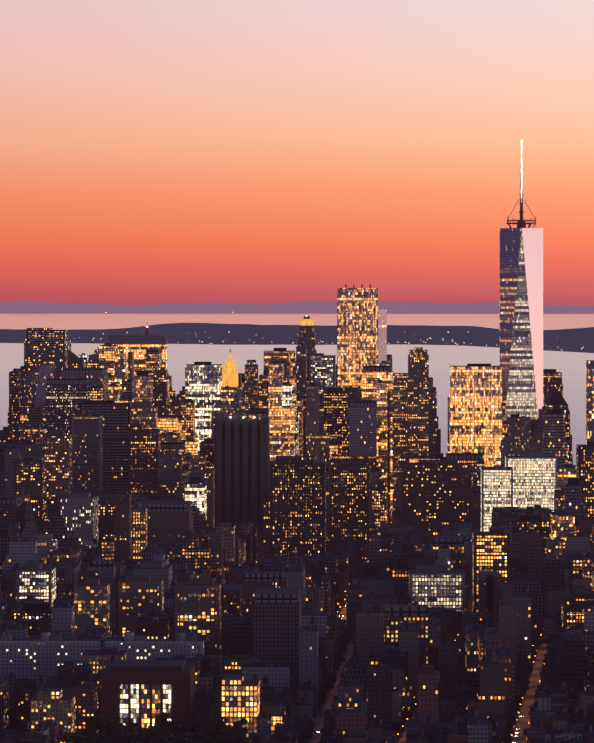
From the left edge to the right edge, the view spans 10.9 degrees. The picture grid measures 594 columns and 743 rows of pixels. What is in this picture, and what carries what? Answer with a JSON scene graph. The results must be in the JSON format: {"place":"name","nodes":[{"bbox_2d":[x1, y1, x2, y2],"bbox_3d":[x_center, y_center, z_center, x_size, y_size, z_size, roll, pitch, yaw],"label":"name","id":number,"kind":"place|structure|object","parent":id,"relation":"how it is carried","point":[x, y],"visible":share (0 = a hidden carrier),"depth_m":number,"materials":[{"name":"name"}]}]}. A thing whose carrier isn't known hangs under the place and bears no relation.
{"place":"outdoors","nodes":[
{"label":"outdoors","id":0,"kind":"place"},
{"bbox_2d":[4,522,547,742],"bbox_3d":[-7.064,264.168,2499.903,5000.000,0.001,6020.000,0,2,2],"label":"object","id":1,"kind":"structure","parent":0,"point":[543,641],"depth_m":2400.42,"materials":[{"name":"grey concrete"}]},
{"bbox_2d":[7,522,539,742],"bbox_3d":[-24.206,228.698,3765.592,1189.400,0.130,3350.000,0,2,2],"label":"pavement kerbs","id":2,"kind":"structure","parent":1,"relation":"on","point":[318,717],"depth_m":2468.07,"materials":[{"name":"grey"}]},
{"bbox_2d":[1,561,546,742],"bbox_3d":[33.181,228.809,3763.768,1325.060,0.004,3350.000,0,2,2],"label":"street","id":3,"kind":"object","parent":1,"relation":"on","point":[529,695],"visible":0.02,"depth_m":2510.85,"materials":[{"name":"black asphalt"}]},
{"bbox_2d":[0,634,552,742],"bbox_3d":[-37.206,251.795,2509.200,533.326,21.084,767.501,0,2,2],"label":"trees","id":4,"kind":"object","parent":1,"relation":"on","point":[164,729],"visible":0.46,"depth_m":2240.08,"materials":[{"name":"black plant"}]},
{"bbox_2d":[0,338,593,742],"bbox_3d":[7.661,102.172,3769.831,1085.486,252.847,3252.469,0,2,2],"label":"buildings","id":5,"kind":"structure","parent":1,"relation":"on","point":[284,628],"depth_m":3033.43,"materials":[{"name":"black concrete"}]},
{"bbox_2d":[0,142,593,742],"bbox_3d":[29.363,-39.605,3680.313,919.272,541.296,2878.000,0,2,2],"label":"skyscrapers","id":6,"kind":"structure","parent":1,"relation":"on","point":[282,500],"depth_m":3859.88,"materials":[{"name":"stone"}]},
{"bbox_2d":[146,140,540,742],"bbox_3d":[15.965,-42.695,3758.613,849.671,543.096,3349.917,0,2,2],"label":"street lamps and beacons","id":7,"kind":"object","parent":1,"relation":"on","point":[456,634],"visible":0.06,"depth_m":2617.61,"materials":[{"name":"yellow metal"}]},
{"bbox_2d":[317,606,533,742],"bbox_3d":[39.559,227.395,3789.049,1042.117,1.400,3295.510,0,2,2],"label":"traffic cars","id":8,"kind":"object","parent":1,"relation":"on","point":[516,733],"depth_m":2320.97,"materials":[{"name":"paint"}]},
{"bbox_2d":[0,314,593,464],"bbox_3d":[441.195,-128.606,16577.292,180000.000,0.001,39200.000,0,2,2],"label":"sea water","id":9,"kind":"structure","parent":0,"point":[570,367],"depth_m":15804.54,"materials":[{"name":"liquid"}]},
{"bbox_2d":[0,323,593,352],"bbox_3d":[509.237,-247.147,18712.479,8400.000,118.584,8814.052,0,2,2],"label":"island","id":10,"kind":"structure","parent":0,"point":[573,340],"depth_m":18877.48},
{"bbox_2d":[0,301,593,313],"bbox_3d":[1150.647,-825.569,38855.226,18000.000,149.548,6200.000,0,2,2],"label":"shore hill","id":11,"kind":"structure","parent":0,"point":[35,307],"depth_m":36205.04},
{"bbox_2d":[0,0,593,304],"label":"sky","id":12,"kind":"structure","parent":0,"point":[152,151],"materials":[{"name":"orange"}]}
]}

